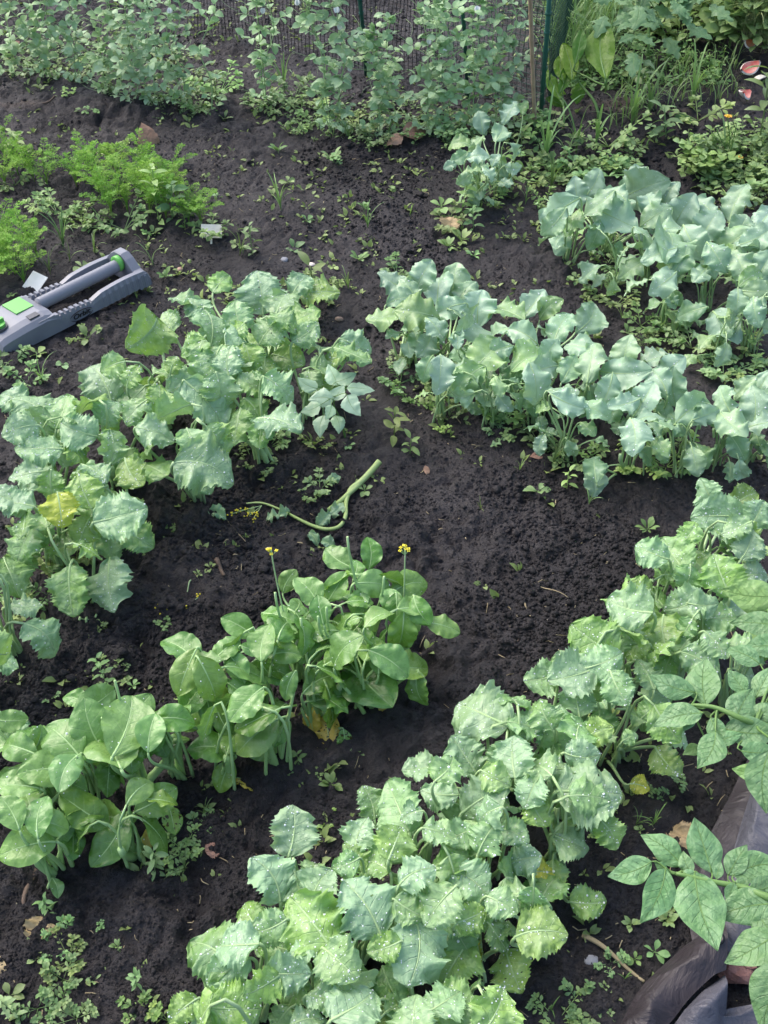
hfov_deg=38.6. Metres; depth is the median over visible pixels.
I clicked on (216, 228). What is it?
plant marker
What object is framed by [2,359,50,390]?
purslane plant
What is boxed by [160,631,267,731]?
bok choy
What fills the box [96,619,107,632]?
clover plant
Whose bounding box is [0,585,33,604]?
purslane plant
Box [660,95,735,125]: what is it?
purslane plant
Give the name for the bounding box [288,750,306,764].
upright weed
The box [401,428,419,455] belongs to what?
upright weed
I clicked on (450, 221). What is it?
dead leaf
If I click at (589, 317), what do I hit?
collard plant
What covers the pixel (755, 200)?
purslane plant
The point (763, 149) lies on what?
purslane plant
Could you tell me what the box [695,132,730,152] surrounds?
clover plant
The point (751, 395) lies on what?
collard plant
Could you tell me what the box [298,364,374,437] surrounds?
goosefoot plant
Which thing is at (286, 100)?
purslane plant
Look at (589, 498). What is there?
grass tuft
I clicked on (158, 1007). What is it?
purslane plant
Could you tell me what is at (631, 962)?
weed seedling
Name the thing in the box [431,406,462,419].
purslane plant
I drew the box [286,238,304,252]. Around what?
weed seedling
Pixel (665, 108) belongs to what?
upright weed
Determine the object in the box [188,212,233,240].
purslane plant
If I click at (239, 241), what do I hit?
grass tuft
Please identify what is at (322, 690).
bok choy
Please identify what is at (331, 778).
weed seedling
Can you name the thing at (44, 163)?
carrot plant
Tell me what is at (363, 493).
weed seedling
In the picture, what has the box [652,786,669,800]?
clover plant
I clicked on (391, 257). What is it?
purslane plant
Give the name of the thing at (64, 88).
clover plant
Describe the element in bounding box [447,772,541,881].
kale plant
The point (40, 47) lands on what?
pea plant
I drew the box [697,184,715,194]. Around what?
weed seedling
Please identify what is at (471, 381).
collard plant
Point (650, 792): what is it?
clover plant
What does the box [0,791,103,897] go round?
bok choy
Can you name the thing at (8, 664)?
kale plant
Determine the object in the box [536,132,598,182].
purslane plant
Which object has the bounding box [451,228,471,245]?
weed seedling
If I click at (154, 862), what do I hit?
upright weed
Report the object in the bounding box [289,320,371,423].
kale plant
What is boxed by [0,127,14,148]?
upright weed
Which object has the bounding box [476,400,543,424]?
purslane plant
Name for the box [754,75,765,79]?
fruit rind
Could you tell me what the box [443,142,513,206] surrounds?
collard plant
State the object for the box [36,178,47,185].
weed seedling
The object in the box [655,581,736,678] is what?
kale plant
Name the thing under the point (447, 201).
weed seedling
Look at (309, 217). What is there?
weed seedling
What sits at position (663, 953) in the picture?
weed seedling
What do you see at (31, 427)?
kale plant
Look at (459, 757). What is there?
kale plant
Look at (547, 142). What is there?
grass tuft
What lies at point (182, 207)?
carrot plant
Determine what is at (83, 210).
purslane plant
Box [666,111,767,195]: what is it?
weedy bank
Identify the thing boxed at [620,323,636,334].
weed seedling
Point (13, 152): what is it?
carrot plant
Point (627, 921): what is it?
weed seedling
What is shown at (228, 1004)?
kale plant
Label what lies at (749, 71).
fruit rind
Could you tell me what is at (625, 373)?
collard plant
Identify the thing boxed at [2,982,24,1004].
weed seedling
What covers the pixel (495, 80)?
pea plant
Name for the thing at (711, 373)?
purslane plant
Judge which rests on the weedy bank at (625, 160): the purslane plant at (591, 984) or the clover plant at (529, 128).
the clover plant at (529, 128)
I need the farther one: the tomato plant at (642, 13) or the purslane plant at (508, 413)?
the tomato plant at (642, 13)
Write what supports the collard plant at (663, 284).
on the ground at (234, 262)
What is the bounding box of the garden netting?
[187,0,470,98]
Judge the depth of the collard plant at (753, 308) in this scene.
2.71 m
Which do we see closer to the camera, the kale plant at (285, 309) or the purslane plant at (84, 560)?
the purslane plant at (84, 560)
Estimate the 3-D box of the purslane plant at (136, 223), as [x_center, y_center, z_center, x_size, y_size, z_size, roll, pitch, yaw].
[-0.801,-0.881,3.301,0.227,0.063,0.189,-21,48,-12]
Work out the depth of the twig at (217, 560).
2.29 m
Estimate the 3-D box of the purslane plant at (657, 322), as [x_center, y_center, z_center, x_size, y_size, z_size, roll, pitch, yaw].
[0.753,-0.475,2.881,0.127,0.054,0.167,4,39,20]
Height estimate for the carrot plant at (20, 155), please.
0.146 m
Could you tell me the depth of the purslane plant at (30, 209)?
3.41 m
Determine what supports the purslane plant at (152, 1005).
on the ground at (234, 262)
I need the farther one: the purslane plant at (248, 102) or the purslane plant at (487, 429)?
the purslane plant at (248, 102)
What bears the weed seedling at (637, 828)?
on the ground at (234, 262)
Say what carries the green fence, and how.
on the weedy bank at (625, 160)
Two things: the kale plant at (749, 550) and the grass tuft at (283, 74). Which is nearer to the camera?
the kale plant at (749, 550)
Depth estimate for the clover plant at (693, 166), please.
3.50 m
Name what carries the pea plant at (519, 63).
on the ground at (234, 262)
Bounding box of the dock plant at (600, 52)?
[551,26,614,119]
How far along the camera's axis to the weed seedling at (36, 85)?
4.13 m
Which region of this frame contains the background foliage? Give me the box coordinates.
[559,0,767,52]
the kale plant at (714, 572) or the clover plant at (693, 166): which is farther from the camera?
the clover plant at (693, 166)
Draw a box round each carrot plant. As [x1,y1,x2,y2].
[0,113,23,153]
[0,131,25,175]
[0,148,22,184]
[0,197,24,264]
[0,200,24,244]
[0,215,46,282]
[0,226,17,273]
[0,227,10,256]
[0,234,33,274]
[4,211,47,258]
[7,138,41,181]
[12,137,63,182]
[43,145,94,186]
[69,145,114,194]
[71,131,110,176]
[77,152,119,194]
[79,166,120,213]
[94,157,135,211]
[98,135,136,171]
[104,154,153,184]
[108,156,159,194]
[110,127,154,172]
[122,169,167,214]
[125,164,171,190]
[138,160,183,217]
[143,163,187,205]
[147,142,196,184]
[169,189,223,223]
[171,180,217,221]
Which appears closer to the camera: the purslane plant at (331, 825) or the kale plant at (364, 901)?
the kale plant at (364, 901)
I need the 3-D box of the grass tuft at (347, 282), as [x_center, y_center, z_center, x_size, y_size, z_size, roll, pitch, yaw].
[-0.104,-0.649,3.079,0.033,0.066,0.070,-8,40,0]
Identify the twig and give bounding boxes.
[21,95,54,103]
[21,869,36,903]
[214,557,225,575]
[582,934,644,982]
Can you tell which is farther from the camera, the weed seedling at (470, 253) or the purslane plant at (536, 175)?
the purslane plant at (536, 175)
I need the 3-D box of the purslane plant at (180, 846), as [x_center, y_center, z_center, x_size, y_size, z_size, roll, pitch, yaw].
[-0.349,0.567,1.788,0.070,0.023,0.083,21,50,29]
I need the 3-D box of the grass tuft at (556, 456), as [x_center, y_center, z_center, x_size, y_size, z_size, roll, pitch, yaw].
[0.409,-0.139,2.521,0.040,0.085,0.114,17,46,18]
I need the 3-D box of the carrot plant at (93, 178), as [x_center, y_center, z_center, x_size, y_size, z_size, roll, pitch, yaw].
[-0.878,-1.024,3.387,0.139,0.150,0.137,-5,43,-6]
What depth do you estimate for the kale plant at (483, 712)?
1.77 m
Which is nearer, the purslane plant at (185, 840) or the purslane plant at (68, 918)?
the purslane plant at (68, 918)
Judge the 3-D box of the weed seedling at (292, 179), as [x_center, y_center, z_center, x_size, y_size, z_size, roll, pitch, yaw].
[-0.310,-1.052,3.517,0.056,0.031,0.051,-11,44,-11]
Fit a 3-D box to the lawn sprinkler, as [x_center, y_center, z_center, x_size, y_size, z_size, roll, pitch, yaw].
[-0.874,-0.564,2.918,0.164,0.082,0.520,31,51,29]
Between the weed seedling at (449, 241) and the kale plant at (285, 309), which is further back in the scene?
the weed seedling at (449, 241)
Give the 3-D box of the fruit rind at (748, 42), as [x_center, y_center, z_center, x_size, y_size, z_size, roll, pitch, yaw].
[1.332,-1.717,4.008,0.074,0.049,0.024,-7,2,-32]
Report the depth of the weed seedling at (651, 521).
2.38 m
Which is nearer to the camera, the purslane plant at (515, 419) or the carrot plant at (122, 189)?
the purslane plant at (515, 419)
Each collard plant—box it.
[365,259,453,373]
[400,262,496,357]
[414,354,482,422]
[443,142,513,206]
[448,100,528,196]
[448,303,514,377]
[449,359,524,428]
[488,289,608,368]
[494,338,558,434]
[524,383,611,460]
[535,192,606,263]
[556,330,640,417]
[565,164,680,260]
[577,223,643,295]
[582,391,680,496]
[594,355,651,434]
[615,200,697,286]
[624,238,708,331]
[625,346,700,439]
[641,192,725,277]
[662,390,719,477]
[677,241,757,312]
[684,288,766,366]
[692,385,751,482]
[698,183,767,241]
[712,370,767,467]
[713,221,767,280]
[720,265,767,353]
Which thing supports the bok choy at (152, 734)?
on the ground at (234, 262)
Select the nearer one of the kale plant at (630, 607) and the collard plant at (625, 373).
the kale plant at (630, 607)
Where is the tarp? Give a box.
[621,759,767,1023]
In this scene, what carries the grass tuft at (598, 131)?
on the ground at (234, 262)
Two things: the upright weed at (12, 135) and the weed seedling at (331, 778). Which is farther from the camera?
the upright weed at (12, 135)
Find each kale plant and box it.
[0,381,88,491]
[0,458,80,574]
[0,557,61,658]
[0,629,30,738]
[29,513,134,616]
[56,452,154,557]
[59,393,151,490]
[77,304,191,430]
[133,390,235,503]
[160,309,265,414]
[167,900,289,1023]
[168,270,339,374]
[178,367,303,463]
[190,977,261,1023]
[247,804,338,957]
[257,888,361,1023]
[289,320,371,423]
[290,963,399,1023]
[331,842,423,965]
[337,777,474,882]
[366,918,450,1023]
[388,850,479,968]
[402,734,519,829]
[423,975,525,1023]
[438,847,532,993]
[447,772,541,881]
[451,679,545,795]
[462,869,569,960]
[513,748,626,920]
[523,657,596,764]
[534,704,617,818]
[547,614,648,734]
[592,659,687,794]
[600,575,684,702]
[608,534,696,623]
[653,548,750,639]
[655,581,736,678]
[676,478,767,588]
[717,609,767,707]
[718,513,767,601]
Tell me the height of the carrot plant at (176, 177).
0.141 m
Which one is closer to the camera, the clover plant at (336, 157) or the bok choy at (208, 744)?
the bok choy at (208, 744)
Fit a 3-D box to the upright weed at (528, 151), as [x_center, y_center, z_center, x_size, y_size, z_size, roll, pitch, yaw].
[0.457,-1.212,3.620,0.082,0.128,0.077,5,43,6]
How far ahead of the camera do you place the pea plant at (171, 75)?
3.81 m
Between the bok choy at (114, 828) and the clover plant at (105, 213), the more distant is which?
the clover plant at (105, 213)
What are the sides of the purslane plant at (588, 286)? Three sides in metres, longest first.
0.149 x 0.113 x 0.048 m
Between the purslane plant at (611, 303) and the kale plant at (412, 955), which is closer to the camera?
the kale plant at (412, 955)
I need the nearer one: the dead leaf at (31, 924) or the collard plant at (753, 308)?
the dead leaf at (31, 924)
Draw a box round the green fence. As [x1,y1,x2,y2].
[439,0,579,113]
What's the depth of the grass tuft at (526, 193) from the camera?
3.42 m
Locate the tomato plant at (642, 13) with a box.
[591,0,733,77]
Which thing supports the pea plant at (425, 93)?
on the ground at (234, 262)
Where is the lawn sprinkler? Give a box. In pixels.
[0,247,151,352]
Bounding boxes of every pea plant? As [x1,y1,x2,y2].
[0,0,44,76]
[3,0,75,79]
[47,0,110,83]
[74,0,128,94]
[83,0,170,102]
[122,0,188,105]
[137,0,198,113]
[186,0,233,107]
[227,0,303,105]
[290,0,368,136]
[305,0,377,134]
[325,9,410,135]
[356,12,417,124]
[395,0,457,137]
[417,0,484,139]
[442,0,501,135]
[471,0,534,127]
[484,31,542,124]
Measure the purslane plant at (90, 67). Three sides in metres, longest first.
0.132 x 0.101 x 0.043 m
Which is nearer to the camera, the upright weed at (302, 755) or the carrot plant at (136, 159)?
the upright weed at (302, 755)
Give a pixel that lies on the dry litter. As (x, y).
(421, 641)
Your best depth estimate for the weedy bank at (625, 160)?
4.02 m
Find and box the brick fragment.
[717,964,756,984]
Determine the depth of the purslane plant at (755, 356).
2.76 m
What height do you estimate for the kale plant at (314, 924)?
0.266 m
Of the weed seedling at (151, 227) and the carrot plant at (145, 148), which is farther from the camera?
the carrot plant at (145, 148)
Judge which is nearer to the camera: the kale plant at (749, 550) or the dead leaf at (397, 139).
the kale plant at (749, 550)
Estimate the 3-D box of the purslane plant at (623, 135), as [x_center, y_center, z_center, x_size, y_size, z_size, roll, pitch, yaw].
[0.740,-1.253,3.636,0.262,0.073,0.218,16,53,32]
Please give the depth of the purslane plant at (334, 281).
3.09 m
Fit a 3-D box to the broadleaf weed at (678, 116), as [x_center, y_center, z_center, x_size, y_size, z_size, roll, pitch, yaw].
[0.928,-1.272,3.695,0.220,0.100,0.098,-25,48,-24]
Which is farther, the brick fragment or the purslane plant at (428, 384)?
the purslane plant at (428, 384)
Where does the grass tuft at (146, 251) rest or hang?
on the ground at (234, 262)
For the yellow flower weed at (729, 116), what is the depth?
3.48 m
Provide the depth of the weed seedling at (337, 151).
3.64 m
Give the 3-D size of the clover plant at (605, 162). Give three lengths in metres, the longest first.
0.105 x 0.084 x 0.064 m
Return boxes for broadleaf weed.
[546,55,585,129]
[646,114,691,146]
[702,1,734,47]
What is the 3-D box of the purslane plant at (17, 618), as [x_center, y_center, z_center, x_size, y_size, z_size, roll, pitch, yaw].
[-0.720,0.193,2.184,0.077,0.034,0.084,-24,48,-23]
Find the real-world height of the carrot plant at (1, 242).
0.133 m
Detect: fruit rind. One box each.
[739,89,751,99]
[740,60,760,74]
[744,35,754,48]
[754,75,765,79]
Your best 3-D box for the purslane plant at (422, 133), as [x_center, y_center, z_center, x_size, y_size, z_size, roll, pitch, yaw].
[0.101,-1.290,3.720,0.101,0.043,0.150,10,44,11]
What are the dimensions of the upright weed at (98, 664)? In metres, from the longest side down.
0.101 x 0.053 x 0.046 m
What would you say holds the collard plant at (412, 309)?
on the ground at (234, 262)
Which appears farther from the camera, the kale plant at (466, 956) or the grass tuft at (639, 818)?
the grass tuft at (639, 818)
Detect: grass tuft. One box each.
[27,350,52,382]
[34,205,73,248]
[39,244,58,274]
[59,238,78,260]
[91,231,103,252]
[131,234,161,263]
[163,846,189,879]
[195,798,210,812]
[227,226,259,255]
[267,52,294,91]
[268,173,290,209]
[339,120,355,137]
[342,266,349,288]
[360,200,379,227]
[472,161,509,206]
[520,181,529,203]
[527,147,577,190]
[538,85,584,156]
[547,996,559,1017]
[551,433,576,464]
[555,126,584,156]
[559,96,603,152]
[586,487,603,503]
[594,104,611,141]
[604,48,617,92]
[626,54,669,125]
[633,805,652,827]
[641,58,695,113]
[641,804,665,825]
[659,313,674,332]
[677,53,701,84]
[689,38,719,102]
[715,109,742,148]
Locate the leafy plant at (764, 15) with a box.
[715,0,767,46]
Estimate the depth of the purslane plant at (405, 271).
3.12 m
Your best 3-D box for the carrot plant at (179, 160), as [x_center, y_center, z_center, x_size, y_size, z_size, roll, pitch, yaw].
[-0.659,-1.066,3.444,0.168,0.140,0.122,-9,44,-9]
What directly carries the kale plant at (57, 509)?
on the ground at (234, 262)
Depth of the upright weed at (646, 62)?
3.71 m
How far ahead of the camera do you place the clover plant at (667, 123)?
3.57 m
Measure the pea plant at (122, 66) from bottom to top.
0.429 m
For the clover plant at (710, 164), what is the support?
on the weedy bank at (753, 140)
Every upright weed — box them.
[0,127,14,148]
[0,352,13,378]
[0,995,27,1023]
[6,128,28,164]
[32,892,57,915]
[87,652,119,690]
[126,967,141,990]
[135,849,151,863]
[139,163,168,224]
[142,842,168,881]
[157,180,189,222]
[176,205,194,229]
[204,70,226,98]
[240,222,262,255]
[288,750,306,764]
[297,251,325,298]
[328,104,344,136]
[383,406,410,446]
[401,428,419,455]
[452,178,476,213]
[463,205,483,230]
[506,151,525,171]
[509,122,533,156]
[561,464,577,488]
[614,0,656,75]
[633,56,658,99]
[648,100,682,137]
[743,47,767,156]
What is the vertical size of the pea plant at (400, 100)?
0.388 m
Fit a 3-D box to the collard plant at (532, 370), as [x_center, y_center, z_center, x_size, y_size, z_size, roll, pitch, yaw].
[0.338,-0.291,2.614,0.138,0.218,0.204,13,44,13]
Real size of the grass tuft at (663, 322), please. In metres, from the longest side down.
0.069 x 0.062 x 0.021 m
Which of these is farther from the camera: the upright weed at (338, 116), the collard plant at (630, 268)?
the upright weed at (338, 116)
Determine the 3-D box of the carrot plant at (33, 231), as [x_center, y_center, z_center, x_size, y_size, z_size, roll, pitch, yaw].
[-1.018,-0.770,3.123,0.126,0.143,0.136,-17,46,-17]
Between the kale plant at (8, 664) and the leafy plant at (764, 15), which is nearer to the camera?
the kale plant at (8, 664)
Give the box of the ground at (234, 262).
[0,0,767,1023]
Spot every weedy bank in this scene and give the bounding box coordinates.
[523,25,730,179]
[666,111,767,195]
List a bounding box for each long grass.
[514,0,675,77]
[593,35,752,128]
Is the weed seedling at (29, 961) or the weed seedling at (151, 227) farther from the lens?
the weed seedling at (151, 227)
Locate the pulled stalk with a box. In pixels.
[208,459,381,546]
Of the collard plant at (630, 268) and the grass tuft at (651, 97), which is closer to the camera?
the collard plant at (630, 268)
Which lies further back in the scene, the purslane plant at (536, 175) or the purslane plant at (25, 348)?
the purslane plant at (536, 175)
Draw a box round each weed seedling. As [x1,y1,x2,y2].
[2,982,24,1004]
[26,953,45,963]
[30,346,46,356]
[34,84,47,90]
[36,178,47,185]
[56,361,68,368]
[73,260,89,270]
[74,325,102,344]
[86,974,100,983]
[109,939,121,951]
[127,679,138,689]
[141,229,151,235]
[147,225,162,233]
[157,266,171,277]
[204,562,215,572]
[219,110,232,119]
[230,239,240,248]
[268,142,286,152]
[279,176,294,183]
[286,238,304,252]
[302,215,313,222]
[319,771,342,790]
[321,146,340,162]
[328,264,338,269]
[350,250,368,260]
[358,202,369,211]
[359,484,371,496]
[370,475,384,483]
[413,382,430,393]
[430,197,453,213]
[437,236,454,250]
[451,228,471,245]
[465,250,480,258]
[523,483,550,493]
[569,272,579,281]
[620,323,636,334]
[621,916,640,932]
[628,951,641,965]
[634,825,644,833]
[635,516,659,532]
[645,939,670,963]
[658,911,678,927]
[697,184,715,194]
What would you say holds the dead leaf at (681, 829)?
on the ground at (234, 262)
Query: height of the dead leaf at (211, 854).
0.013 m
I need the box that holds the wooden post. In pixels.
[528,0,536,122]
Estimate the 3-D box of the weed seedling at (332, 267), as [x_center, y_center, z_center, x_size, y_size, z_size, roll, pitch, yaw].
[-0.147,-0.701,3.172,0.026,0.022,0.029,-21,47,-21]
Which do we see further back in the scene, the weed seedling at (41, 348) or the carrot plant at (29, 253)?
the carrot plant at (29, 253)
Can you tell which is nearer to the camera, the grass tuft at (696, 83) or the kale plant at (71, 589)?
the kale plant at (71, 589)
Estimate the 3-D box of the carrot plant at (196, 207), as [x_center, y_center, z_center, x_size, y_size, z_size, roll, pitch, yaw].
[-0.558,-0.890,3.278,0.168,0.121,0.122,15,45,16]
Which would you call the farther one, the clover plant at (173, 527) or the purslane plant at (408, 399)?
the purslane plant at (408, 399)
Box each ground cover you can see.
[0,17,223,117]
[251,90,526,151]
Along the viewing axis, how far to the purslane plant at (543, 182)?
3.51 m
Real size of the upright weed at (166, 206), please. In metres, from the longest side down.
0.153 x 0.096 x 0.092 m
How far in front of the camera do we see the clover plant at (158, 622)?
2.16 m
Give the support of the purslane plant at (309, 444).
on the ground at (234, 262)
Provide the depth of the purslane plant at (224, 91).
4.10 m
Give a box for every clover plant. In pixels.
[61,86,76,96]
[81,105,99,113]
[95,919,104,931]
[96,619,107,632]
[97,208,116,222]
[153,616,171,630]
[165,523,175,532]
[272,430,284,440]
[273,88,285,98]
[307,94,329,107]
[315,772,323,780]
[327,152,342,165]
[386,349,402,365]
[427,118,456,139]
[433,424,451,433]
[499,427,516,441]
[520,113,552,139]
[548,110,567,129]
[565,1003,583,1023]
[573,155,597,169]
[598,149,628,171]
[623,137,645,157]
[645,121,674,140]
[647,782,655,797]
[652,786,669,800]
[668,907,674,916]
[671,773,687,792]
[673,134,709,167]
[677,147,706,176]
[683,146,743,177]
[693,133,722,145]
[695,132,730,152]
[719,121,746,141]
[724,371,744,381]
[740,330,756,348]
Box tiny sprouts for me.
[0,0,767,1021]
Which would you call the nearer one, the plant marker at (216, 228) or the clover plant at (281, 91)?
the plant marker at (216, 228)
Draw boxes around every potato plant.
[608,817,767,1023]
[648,580,767,812]
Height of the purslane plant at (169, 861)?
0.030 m
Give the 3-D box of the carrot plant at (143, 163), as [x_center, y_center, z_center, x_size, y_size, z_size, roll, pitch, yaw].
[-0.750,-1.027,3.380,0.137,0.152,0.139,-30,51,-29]
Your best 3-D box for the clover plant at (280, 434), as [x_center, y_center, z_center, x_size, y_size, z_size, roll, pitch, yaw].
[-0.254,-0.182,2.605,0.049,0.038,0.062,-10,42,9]
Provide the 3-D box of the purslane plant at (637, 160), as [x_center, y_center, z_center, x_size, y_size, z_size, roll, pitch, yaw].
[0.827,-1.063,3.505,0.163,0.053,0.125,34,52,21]
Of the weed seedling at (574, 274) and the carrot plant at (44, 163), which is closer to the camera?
the weed seedling at (574, 274)
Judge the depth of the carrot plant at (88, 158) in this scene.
3.44 m
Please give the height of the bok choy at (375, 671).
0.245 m
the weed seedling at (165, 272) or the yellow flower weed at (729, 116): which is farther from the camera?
the yellow flower weed at (729, 116)
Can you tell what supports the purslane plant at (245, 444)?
on the ground at (234, 262)
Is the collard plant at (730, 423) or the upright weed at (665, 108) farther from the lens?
the upright weed at (665, 108)
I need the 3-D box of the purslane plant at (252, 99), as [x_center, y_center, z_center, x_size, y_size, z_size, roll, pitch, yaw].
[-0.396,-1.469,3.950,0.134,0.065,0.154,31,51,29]
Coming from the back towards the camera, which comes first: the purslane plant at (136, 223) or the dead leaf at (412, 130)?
the dead leaf at (412, 130)
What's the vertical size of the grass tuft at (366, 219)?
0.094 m
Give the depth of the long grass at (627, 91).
3.88 m
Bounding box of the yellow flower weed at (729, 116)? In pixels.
[717,114,742,164]
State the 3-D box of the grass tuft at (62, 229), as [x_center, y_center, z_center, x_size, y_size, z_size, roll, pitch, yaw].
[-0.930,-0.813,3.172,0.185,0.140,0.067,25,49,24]
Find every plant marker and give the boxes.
[22,271,47,291]
[201,224,221,243]
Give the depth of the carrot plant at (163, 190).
3.29 m
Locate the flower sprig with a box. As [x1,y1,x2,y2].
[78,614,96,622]
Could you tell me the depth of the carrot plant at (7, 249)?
3.05 m
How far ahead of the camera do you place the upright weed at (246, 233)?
3.19 m
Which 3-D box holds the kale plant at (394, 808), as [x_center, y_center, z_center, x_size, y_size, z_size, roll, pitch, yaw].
[0.041,0.533,1.689,0.237,0.249,0.150,22,47,22]
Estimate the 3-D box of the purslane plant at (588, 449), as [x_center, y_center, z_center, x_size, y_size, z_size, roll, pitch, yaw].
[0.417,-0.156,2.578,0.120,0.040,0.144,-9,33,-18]
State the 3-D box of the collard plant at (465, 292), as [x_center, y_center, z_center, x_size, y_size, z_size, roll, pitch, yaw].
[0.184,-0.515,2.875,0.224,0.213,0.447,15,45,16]
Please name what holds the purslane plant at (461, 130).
on the ground at (234, 262)
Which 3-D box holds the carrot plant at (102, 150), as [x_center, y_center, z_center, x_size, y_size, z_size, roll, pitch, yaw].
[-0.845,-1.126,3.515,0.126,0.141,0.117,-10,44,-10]
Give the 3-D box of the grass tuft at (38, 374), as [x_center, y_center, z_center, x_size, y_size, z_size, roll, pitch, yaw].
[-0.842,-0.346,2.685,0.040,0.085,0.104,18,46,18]
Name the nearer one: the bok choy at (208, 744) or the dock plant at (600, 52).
the bok choy at (208, 744)
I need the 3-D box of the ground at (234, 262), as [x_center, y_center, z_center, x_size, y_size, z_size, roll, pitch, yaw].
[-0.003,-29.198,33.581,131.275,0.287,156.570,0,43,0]
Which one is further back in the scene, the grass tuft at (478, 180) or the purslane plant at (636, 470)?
the grass tuft at (478, 180)
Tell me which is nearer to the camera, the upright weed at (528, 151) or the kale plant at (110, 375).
the kale plant at (110, 375)
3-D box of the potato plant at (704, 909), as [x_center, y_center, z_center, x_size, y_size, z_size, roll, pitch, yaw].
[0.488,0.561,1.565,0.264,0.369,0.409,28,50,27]
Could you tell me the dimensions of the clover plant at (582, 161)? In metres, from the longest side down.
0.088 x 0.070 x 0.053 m
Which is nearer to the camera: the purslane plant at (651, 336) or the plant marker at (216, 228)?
the purslane plant at (651, 336)
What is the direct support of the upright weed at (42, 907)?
on the ground at (234, 262)
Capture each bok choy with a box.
[0,709,87,807]
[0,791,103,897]
[41,683,124,799]
[58,777,182,868]
[83,680,189,797]
[134,703,195,780]
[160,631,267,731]
[187,690,267,792]
[212,612,302,704]
[214,670,297,775]
[261,547,338,685]
[278,569,382,661]
[299,618,353,743]
[323,536,427,635]
[329,625,428,714]
[362,544,459,649]
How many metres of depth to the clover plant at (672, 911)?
1.72 m
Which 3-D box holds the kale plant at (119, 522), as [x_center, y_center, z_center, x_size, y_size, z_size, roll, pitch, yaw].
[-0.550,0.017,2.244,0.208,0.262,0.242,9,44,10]
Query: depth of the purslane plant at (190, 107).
3.95 m
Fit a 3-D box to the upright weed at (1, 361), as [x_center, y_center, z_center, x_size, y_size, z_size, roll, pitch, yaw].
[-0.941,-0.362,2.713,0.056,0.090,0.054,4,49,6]
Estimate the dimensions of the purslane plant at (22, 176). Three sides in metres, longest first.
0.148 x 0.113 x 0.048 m
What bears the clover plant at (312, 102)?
on the ground at (234, 262)
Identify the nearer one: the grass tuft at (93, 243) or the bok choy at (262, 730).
the bok choy at (262, 730)
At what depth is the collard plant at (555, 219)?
3.06 m
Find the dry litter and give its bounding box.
[3,7,766,1022]
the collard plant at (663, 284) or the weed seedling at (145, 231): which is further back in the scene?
the weed seedling at (145, 231)
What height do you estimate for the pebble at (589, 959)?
0.013 m
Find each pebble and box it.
[281,257,287,261]
[335,317,342,321]
[584,955,597,964]
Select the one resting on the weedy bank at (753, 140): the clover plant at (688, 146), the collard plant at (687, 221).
the clover plant at (688, 146)
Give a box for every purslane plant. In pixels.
[0,168,33,191]
[0,344,31,370]
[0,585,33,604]
[1,591,38,621]
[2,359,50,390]
[11,987,60,1023]
[20,191,49,215]
[21,53,58,67]
[27,564,60,610]
[30,187,97,217]
[35,981,81,1023]
[37,531,92,576]
[38,914,74,964]
[39,925,87,985]
[39,995,99,1023]
[40,952,82,1000]
[41,691,60,702]
[46,51,79,79]
[47,198,88,222]
[62,203,95,229]
[65,323,100,344]
[81,52,105,71]
[81,188,147,237]
[96,653,131,685]
[115,989,162,1023]
[136,85,173,101]
[147,1000,167,1023]
[162,823,204,868]
[166,832,191,876]
[170,89,217,114]
[181,805,215,847]
[185,59,243,94]
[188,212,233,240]
[233,442,277,476]
[239,92,271,108]
[249,87,297,115]
[268,431,290,450]
[271,74,316,106]
[278,94,320,115]
[294,99,330,132]
[297,434,332,448]
[297,482,324,502]
[302,467,336,496]
[303,267,345,305]
[316,807,335,828]
[334,110,399,134]
[355,120,411,145]
[378,358,431,393]
[379,251,408,276]
[390,379,435,410]
[398,269,407,275]
[399,121,426,137]
[421,381,434,400]
[430,200,468,233]
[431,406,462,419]
[440,118,475,137]
[445,398,468,411]
[465,181,511,207]
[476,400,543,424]
[482,412,513,446]
[496,388,528,422]
[506,157,547,190]
[512,413,565,450]
[513,156,589,186]
[525,185,556,207]
[525,985,582,1023]
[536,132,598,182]
[538,433,596,456]
[547,438,609,471]
[557,146,623,178]
[559,977,601,1018]
[566,270,618,291]
[578,441,633,473]
[579,110,651,150]
[579,286,640,307]
[579,981,615,1023]
[588,246,628,271]
[593,947,630,977]
[614,439,668,479]
[622,301,660,333]
[623,158,639,168]
[635,328,678,353]
[639,429,699,479]
[644,319,694,346]
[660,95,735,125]
[662,322,744,353]
[669,437,695,458]
[677,154,754,195]
[681,321,739,369]
[688,145,767,176]
[697,343,767,381]
[705,159,767,191]
[714,148,767,205]
[725,352,764,377]
[736,331,767,368]
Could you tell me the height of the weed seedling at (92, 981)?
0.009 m
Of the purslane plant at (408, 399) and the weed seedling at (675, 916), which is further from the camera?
the purslane plant at (408, 399)
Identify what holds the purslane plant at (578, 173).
on the ground at (234, 262)
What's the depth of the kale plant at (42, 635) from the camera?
2.05 m
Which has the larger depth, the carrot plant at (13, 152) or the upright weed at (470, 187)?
the carrot plant at (13, 152)
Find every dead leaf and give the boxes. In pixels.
[0,956,6,973]
[23,916,55,938]
[138,123,159,144]
[205,842,218,857]
[387,133,402,144]
[403,121,425,138]
[423,466,429,473]
[439,216,462,232]
[530,452,544,458]
[666,821,690,848]
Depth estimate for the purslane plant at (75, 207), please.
3.38 m
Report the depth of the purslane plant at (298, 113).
3.88 m

